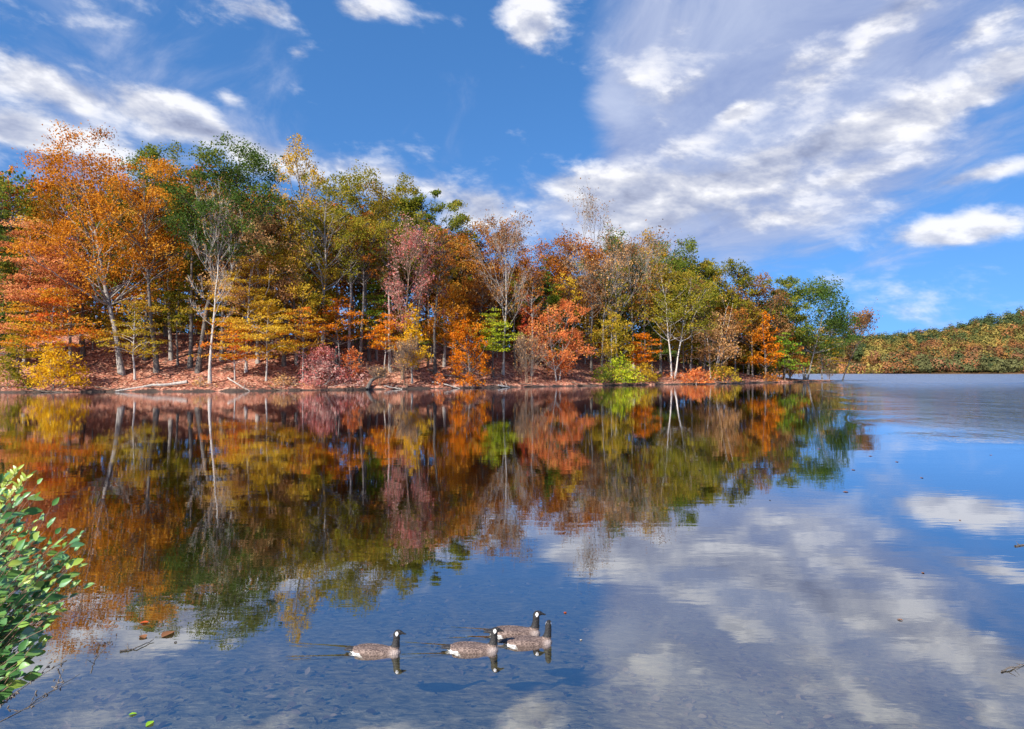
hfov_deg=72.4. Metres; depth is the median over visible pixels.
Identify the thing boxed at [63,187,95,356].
slim tree
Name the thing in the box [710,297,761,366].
background tree
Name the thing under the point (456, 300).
broadleaf tree
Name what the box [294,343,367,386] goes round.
bush
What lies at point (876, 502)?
lake water
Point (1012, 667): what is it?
floating stick
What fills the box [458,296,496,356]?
understory tree
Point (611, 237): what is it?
broadleaf tree
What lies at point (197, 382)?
bush
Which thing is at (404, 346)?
leafless shrub
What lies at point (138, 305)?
young tree
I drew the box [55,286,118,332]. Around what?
thicket tree
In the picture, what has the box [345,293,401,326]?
understory tree
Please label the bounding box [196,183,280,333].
background tree
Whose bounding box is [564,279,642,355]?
background tree
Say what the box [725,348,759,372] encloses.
understory tree
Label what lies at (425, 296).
background tree
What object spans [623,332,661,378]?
young tree
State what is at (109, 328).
understory tree
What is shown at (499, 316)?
understory tree
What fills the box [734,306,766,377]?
slim tree
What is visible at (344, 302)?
understory tree
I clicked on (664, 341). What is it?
young tree
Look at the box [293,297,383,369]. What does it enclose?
young tree
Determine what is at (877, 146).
sky
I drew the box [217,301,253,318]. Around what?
understory tree
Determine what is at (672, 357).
thicket tree
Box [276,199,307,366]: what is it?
slim tree
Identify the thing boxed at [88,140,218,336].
broadleaf tree
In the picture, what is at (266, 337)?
young tree
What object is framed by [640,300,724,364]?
background tree
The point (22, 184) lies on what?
background tree
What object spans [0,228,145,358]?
broadleaf tree
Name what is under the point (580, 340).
thicket tree
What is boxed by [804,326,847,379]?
young tree
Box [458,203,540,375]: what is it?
bare tree
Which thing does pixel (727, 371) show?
bush
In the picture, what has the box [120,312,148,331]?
thicket tree
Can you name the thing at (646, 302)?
slim tree
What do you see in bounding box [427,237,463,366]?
slim tree
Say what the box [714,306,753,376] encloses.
slim tree
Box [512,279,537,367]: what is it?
young tree
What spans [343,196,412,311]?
background tree
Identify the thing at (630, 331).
understory tree
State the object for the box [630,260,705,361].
background tree
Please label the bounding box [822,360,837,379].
leafless shrub
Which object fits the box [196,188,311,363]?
broadleaf tree
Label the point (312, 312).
understory tree
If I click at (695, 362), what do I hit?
thicket tree
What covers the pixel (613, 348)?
young tree
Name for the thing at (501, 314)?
background tree
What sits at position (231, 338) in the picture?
young tree
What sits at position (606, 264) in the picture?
bare tree
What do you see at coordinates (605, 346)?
thicket tree
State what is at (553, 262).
broadleaf tree
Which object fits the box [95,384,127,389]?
fallen log
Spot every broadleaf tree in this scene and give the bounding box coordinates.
[0,119,194,375]
[0,214,87,366]
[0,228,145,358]
[0,287,111,372]
[0,316,48,377]
[78,153,203,372]
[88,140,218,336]
[144,269,207,364]
[155,131,293,373]
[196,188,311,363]
[196,242,294,372]
[250,236,340,364]
[267,133,338,329]
[279,171,368,365]
[291,159,414,356]
[365,166,445,338]
[380,211,449,379]
[388,188,482,344]
[400,228,455,366]
[417,280,490,369]
[425,220,505,350]
[456,216,533,348]
[508,228,622,319]
[514,259,570,360]
[519,297,595,380]
[573,223,670,356]
[625,259,720,377]
[633,227,674,354]
[637,235,719,363]
[666,254,734,365]
[681,296,745,379]
[697,257,762,369]
[722,271,792,374]
[744,311,786,375]
[752,275,813,378]
[756,274,869,379]
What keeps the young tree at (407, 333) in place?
on the peninsula ground
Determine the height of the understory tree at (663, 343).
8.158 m
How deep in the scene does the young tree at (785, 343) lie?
183.00 m
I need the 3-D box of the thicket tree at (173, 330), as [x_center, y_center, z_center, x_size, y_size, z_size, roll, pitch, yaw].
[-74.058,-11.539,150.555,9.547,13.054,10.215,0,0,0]
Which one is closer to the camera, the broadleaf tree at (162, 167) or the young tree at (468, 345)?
the broadleaf tree at (162, 167)
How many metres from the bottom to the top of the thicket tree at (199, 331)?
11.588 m
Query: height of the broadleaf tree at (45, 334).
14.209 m
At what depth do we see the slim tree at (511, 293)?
142.18 m
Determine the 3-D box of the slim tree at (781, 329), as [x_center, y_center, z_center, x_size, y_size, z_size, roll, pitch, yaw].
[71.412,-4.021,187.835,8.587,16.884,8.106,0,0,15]
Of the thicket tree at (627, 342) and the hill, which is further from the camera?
the hill
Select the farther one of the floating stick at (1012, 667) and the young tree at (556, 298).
the young tree at (556, 298)
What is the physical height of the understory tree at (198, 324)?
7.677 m
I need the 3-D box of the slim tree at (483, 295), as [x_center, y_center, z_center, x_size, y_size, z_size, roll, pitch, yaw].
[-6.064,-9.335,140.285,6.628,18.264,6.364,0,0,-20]
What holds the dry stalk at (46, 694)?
on the near bank
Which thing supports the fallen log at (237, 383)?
on the peninsula ground
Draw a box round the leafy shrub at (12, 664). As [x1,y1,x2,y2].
[0,464,94,703]
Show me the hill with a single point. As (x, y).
(960, 372)
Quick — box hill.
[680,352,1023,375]
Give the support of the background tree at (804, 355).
on the peninsula ground
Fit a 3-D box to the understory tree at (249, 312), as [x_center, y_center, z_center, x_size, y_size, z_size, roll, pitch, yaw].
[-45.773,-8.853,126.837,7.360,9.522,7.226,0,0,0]
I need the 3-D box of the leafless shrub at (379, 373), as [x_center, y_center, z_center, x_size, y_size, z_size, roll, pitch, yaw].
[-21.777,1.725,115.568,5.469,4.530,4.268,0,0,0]
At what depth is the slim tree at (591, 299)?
151.36 m
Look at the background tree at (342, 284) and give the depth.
143.78 m
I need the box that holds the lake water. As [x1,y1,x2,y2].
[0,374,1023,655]
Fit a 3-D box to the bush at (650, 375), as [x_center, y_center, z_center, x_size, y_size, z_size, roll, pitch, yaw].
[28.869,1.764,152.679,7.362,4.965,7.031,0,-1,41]
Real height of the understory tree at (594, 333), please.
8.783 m
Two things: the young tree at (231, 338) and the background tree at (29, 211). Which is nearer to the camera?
the young tree at (231, 338)
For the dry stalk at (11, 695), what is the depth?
3.89 m
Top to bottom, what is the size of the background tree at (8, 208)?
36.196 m
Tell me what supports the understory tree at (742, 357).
on the peninsula ground
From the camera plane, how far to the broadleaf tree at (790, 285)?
190.61 m
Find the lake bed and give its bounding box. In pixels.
[0,376,1023,728]
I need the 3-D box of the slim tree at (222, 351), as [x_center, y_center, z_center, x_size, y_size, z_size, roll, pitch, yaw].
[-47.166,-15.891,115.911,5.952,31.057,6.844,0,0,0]
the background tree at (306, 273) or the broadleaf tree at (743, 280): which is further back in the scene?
the broadleaf tree at (743, 280)
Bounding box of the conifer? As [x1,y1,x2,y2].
[0,203,36,358]
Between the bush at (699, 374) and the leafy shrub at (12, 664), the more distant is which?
the bush at (699, 374)
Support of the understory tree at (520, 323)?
on the peninsula ground
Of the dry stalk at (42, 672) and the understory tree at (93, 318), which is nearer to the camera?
the dry stalk at (42, 672)
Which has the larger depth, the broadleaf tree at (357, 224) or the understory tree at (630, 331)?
the understory tree at (630, 331)
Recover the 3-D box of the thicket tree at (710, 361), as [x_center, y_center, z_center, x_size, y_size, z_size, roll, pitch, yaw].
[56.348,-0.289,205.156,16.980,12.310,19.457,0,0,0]
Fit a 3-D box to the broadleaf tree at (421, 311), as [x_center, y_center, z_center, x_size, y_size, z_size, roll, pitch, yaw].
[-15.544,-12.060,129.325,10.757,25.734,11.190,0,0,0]
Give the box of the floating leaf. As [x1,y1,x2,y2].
[161,631,173,636]
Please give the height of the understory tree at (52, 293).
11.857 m
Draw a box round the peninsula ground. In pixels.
[0,332,840,392]
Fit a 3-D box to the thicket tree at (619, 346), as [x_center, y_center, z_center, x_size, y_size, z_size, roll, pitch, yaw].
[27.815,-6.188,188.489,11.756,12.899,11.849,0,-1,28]
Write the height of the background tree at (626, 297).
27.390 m
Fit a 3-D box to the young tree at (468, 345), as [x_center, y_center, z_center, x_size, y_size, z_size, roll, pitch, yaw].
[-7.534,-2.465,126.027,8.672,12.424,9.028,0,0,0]
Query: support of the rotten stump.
on the peninsula ground
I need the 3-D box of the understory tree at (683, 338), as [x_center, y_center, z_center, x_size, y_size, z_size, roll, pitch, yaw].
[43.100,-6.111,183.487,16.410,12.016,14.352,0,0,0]
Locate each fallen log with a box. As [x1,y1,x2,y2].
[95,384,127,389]
[115,379,187,391]
[227,377,249,390]
[427,368,461,377]
[432,377,457,387]
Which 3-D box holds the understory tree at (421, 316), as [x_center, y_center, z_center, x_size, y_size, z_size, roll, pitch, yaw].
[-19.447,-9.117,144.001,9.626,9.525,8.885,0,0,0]
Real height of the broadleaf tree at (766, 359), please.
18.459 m
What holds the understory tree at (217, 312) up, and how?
on the peninsula ground
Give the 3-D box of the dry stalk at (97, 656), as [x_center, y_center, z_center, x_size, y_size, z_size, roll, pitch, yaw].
[-3.259,2.303,5.527,0.236,0.320,0.111,0,-1,37]
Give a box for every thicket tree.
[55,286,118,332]
[95,298,140,332]
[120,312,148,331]
[142,288,188,333]
[171,290,227,333]
[371,302,415,335]
[492,319,516,346]
[566,320,599,351]
[582,328,622,354]
[594,330,628,356]
[619,328,642,357]
[648,322,689,361]
[679,335,711,364]
[682,351,733,367]
[715,351,761,375]
[733,348,792,376]
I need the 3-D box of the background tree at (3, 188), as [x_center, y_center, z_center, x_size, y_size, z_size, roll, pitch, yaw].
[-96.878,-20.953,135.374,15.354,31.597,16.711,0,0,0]
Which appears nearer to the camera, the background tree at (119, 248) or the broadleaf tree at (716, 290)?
the background tree at (119, 248)
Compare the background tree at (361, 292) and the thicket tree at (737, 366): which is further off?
the thicket tree at (737, 366)
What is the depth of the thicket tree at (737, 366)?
201.91 m
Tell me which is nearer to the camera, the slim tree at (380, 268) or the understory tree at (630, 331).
the slim tree at (380, 268)
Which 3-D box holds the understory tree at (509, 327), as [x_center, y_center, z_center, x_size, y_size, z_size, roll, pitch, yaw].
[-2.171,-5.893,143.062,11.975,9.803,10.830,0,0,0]
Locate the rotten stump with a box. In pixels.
[365,372,384,388]
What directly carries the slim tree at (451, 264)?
on the peninsula ground
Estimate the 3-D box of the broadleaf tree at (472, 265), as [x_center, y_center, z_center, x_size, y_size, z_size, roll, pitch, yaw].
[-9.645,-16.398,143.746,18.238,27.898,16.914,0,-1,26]
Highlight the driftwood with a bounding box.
[24,385,65,391]
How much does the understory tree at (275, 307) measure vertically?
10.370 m
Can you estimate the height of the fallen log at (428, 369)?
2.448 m
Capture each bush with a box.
[0,355,32,389]
[11,340,95,388]
[192,375,216,386]
[268,373,304,387]
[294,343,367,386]
[328,346,364,380]
[430,372,447,384]
[452,371,485,386]
[589,351,647,382]
[591,366,616,383]
[630,362,661,381]
[662,366,730,383]
[708,363,741,382]
[752,369,783,381]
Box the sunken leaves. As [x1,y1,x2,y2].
[0,581,1023,728]
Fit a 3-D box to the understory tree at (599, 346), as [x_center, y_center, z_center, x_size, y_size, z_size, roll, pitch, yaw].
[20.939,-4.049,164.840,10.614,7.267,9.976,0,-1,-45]
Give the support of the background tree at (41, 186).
on the peninsula ground
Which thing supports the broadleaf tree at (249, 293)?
on the peninsula ground
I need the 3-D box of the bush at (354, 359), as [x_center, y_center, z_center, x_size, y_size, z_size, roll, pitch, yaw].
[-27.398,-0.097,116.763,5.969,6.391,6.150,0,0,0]
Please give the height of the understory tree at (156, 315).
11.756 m
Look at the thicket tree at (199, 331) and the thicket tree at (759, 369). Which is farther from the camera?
the thicket tree at (759, 369)
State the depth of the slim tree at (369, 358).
125.29 m
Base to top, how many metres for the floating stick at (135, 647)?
0.071 m
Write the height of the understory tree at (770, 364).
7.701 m
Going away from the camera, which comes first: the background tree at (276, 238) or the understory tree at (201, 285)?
the understory tree at (201, 285)
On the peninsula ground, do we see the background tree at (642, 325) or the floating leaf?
the background tree at (642, 325)
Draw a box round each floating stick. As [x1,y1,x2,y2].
[120,639,153,651]
[1001,663,1023,671]
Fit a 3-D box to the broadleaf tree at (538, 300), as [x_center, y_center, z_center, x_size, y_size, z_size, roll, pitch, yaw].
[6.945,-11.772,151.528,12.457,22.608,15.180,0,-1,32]
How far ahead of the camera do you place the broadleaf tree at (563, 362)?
139.17 m
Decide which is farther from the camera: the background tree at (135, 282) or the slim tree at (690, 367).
the slim tree at (690, 367)
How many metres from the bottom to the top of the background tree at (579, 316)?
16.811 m
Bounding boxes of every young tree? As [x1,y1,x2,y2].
[91,295,172,379]
[188,316,277,380]
[217,299,306,380]
[272,280,347,358]
[272,307,333,380]
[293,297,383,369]
[354,278,401,358]
[362,313,413,377]
[391,303,433,383]
[447,317,493,382]
[467,308,523,377]
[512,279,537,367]
[537,283,576,365]
[580,304,637,376]
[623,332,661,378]
[628,315,680,370]
[766,332,811,380]
[770,321,810,379]
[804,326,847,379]
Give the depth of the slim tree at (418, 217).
126.69 m
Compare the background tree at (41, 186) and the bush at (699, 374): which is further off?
the bush at (699, 374)
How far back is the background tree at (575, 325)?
169.72 m
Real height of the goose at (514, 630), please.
0.379 m
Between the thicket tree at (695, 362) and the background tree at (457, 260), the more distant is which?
the thicket tree at (695, 362)
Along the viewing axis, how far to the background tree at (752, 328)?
195.42 m
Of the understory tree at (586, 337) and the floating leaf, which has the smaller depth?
the floating leaf
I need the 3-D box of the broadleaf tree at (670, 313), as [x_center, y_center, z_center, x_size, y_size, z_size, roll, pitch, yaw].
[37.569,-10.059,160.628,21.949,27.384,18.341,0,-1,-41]
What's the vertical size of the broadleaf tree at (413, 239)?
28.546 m
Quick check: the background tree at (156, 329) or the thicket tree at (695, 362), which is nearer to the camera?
the background tree at (156, 329)
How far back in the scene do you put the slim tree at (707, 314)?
169.56 m
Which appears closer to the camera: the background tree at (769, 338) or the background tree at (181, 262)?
the background tree at (181, 262)
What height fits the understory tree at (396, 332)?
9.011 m
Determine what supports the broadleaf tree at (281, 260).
on the peninsula ground
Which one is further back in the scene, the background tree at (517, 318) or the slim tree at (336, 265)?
the background tree at (517, 318)
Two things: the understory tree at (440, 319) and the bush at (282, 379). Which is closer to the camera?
the bush at (282, 379)
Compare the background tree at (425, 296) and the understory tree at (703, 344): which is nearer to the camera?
the background tree at (425, 296)
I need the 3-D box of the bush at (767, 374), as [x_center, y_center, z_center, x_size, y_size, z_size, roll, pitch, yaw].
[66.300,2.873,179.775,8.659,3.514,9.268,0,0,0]
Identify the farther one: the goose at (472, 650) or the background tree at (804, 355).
the background tree at (804, 355)
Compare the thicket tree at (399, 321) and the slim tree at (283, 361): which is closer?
the slim tree at (283, 361)
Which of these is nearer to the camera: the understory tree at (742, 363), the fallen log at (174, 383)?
the fallen log at (174, 383)
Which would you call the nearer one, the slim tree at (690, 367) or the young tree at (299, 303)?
the young tree at (299, 303)
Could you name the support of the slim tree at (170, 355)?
on the peninsula ground
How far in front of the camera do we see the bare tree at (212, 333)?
107.44 m
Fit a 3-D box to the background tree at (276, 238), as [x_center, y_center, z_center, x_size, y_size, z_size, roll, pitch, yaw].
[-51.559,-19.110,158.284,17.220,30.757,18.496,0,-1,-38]
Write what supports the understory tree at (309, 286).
on the peninsula ground
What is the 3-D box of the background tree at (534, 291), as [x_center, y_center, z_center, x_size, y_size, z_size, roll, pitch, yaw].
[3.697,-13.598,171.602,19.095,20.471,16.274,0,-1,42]
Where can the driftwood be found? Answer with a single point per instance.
(41, 391)
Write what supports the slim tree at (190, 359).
on the peninsula ground
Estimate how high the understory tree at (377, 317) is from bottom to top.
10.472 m
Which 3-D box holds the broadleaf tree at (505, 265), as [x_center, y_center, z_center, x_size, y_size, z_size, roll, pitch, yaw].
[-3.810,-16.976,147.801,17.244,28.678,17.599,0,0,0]
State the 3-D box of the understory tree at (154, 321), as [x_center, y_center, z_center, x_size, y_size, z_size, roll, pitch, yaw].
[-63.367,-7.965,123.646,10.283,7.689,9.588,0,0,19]
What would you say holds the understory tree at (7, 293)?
on the peninsula ground
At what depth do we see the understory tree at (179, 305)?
129.59 m
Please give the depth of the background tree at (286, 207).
154.78 m
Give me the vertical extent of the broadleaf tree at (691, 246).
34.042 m
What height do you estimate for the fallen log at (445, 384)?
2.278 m
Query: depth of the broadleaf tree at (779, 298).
187.22 m
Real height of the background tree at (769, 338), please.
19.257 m
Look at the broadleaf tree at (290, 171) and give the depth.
133.05 m
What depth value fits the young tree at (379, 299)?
126.39 m
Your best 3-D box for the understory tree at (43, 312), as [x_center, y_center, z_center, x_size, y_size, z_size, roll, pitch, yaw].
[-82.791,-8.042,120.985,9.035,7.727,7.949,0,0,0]
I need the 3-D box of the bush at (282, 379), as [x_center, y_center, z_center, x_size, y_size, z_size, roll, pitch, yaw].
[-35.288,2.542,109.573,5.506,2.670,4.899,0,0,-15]
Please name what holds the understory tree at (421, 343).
on the peninsula ground
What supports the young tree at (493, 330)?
on the peninsula ground
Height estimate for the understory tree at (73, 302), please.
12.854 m
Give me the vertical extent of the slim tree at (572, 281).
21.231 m
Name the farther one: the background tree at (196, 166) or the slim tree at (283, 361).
the background tree at (196, 166)
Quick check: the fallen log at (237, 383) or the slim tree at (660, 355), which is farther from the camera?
the slim tree at (660, 355)
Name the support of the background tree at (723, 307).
on the peninsula ground
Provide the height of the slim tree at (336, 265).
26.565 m
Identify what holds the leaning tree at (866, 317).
on the peninsula ground
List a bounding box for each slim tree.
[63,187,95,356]
[127,185,166,360]
[150,188,183,360]
[183,172,210,368]
[208,179,242,361]
[261,194,285,358]
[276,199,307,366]
[320,215,351,363]
[331,218,370,364]
[347,204,381,366]
[351,210,378,361]
[374,228,404,372]
[406,210,440,370]
[422,225,457,374]
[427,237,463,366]
[466,273,497,359]
[502,273,529,367]
[515,267,546,375]
[551,273,586,367]
[577,260,607,370]
[600,262,630,375]
[628,278,658,370]
[641,260,675,373]
[676,277,710,370]
[688,280,721,373]
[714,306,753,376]
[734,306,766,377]
[766,318,794,377]
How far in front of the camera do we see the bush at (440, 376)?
121.14 m
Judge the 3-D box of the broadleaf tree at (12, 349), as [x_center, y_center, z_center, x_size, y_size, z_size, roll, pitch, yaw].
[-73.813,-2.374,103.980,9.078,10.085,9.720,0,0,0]
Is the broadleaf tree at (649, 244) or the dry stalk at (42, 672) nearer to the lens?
the dry stalk at (42, 672)
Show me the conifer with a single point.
(5, 264)
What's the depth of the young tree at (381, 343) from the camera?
120.28 m
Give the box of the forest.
[593,306,1023,375]
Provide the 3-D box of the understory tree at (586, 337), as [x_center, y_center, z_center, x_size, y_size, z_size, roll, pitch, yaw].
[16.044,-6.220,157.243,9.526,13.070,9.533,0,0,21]
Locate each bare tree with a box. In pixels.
[180,176,252,383]
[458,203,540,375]
[553,237,663,366]
[557,178,620,358]
[588,214,684,369]
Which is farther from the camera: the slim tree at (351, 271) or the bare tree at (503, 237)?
the bare tree at (503, 237)
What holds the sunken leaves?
on the lake bed
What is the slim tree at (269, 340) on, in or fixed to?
on the peninsula ground
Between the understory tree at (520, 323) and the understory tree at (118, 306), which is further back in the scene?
the understory tree at (520, 323)
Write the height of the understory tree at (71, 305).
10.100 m
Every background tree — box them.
[0,165,51,288]
[0,170,48,307]
[0,176,21,282]
[6,187,88,326]
[14,166,107,329]
[66,169,132,328]
[68,180,146,329]
[81,200,178,330]
[123,169,192,332]
[137,176,204,333]
[158,163,237,332]
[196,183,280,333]
[198,201,259,332]
[246,193,293,301]
[253,217,312,305]
[273,197,368,334]
[279,214,344,334]
[335,210,406,334]
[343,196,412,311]
[353,237,427,313]
[384,222,459,341]
[414,229,487,328]
[458,273,520,336]
[473,265,542,346]
[515,266,560,324]
[517,289,584,332]
[526,284,618,344]
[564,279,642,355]
[573,256,649,355]
[623,292,673,347]
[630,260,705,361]
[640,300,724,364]
[680,297,760,365]
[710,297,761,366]
[717,298,790,374]
[740,314,800,370]
[759,329,839,373]
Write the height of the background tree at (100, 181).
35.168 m
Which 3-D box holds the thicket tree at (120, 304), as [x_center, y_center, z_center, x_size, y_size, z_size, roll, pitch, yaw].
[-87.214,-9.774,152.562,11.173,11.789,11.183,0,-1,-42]
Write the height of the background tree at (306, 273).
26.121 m
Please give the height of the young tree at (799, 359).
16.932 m
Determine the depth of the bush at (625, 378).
147.53 m
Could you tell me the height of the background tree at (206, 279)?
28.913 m
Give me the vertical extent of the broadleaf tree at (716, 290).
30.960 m
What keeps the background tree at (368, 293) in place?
on the peninsula ground
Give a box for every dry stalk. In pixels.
[0,668,77,721]
[0,690,19,707]
[2,660,66,704]
[88,637,111,673]
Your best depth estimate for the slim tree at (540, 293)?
140.57 m
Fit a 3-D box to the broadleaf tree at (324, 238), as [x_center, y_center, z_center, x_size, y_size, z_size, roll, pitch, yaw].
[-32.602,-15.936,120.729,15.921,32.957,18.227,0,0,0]
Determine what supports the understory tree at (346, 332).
on the peninsula ground
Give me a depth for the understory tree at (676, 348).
175.03 m
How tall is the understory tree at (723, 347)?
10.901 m
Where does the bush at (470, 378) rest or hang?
on the peninsula ground
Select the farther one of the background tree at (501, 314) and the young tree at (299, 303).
the background tree at (501, 314)
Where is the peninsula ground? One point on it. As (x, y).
(277, 368)
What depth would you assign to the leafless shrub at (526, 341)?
133.72 m
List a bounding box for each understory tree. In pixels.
[0,267,16,320]
[9,300,62,335]
[37,276,76,330]
[54,267,90,333]
[55,289,98,343]
[63,297,127,349]
[86,313,136,344]
[101,283,161,322]
[119,299,179,331]
[133,277,175,320]
[158,285,202,334]
[167,270,219,333]
[188,304,228,343]
[199,287,246,328]
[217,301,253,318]
[229,292,255,317]
[239,295,268,327]
[256,286,287,343]
[283,274,321,324]
[288,299,341,340]
[329,290,364,337]
[333,317,380,353]
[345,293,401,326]
[353,304,400,360]
[373,312,409,357]
[397,299,434,329]
[413,318,450,362]
[421,311,465,361]
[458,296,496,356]
[474,311,530,357]
[476,297,511,345]
[502,303,538,351]
[510,326,563,362]
[556,328,580,348]
[574,307,600,363]
[576,321,609,343]
[583,334,622,360]
[608,329,656,352]
[628,328,675,362]
[648,332,676,360]
[650,318,701,361]
[654,322,711,368]
[682,335,723,362]
[695,332,745,361]
[708,338,765,363]
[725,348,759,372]
[746,352,802,369]
[751,339,780,374]
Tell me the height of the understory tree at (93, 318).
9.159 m
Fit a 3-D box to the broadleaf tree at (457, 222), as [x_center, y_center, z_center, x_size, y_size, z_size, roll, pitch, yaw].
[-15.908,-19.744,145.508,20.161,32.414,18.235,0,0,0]
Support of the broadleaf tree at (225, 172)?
on the peninsula ground
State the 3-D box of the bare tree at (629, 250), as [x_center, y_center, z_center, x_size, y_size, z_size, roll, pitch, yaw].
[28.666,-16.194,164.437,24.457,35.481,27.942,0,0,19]
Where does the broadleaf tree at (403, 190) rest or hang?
on the peninsula ground
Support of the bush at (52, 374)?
on the peninsula ground
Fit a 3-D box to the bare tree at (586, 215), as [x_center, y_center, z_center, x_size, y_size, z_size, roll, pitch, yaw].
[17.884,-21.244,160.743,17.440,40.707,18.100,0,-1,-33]
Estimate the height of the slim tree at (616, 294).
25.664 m
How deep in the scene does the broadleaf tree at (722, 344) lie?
167.03 m
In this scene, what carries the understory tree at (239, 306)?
on the peninsula ground
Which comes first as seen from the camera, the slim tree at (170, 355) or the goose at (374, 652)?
the goose at (374, 652)
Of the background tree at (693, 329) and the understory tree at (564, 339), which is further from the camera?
the background tree at (693, 329)
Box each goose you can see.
[344,630,405,661]
[441,627,503,659]
[483,610,545,638]
[497,620,551,651]
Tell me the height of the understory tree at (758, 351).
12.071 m
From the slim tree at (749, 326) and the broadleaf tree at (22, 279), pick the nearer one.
the broadleaf tree at (22, 279)
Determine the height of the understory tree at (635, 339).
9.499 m
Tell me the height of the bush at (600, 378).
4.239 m
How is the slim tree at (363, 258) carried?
on the peninsula ground
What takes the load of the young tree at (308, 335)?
on the peninsula ground
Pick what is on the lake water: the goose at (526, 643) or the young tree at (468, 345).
the goose at (526, 643)
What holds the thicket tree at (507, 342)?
on the peninsula ground
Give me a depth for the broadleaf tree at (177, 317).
113.73 m
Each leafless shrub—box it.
[365,361,395,386]
[388,336,426,387]
[510,326,559,382]
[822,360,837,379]
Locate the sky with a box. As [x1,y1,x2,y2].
[0,0,1023,353]
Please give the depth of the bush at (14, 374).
100.06 m
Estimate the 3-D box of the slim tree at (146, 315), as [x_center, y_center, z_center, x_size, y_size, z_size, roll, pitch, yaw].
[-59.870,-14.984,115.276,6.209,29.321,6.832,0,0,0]
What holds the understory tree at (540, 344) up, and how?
on the peninsula ground
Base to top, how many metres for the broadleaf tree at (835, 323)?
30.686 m
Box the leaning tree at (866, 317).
[840,299,879,380]
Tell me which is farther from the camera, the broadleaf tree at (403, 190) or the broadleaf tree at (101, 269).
the broadleaf tree at (403, 190)

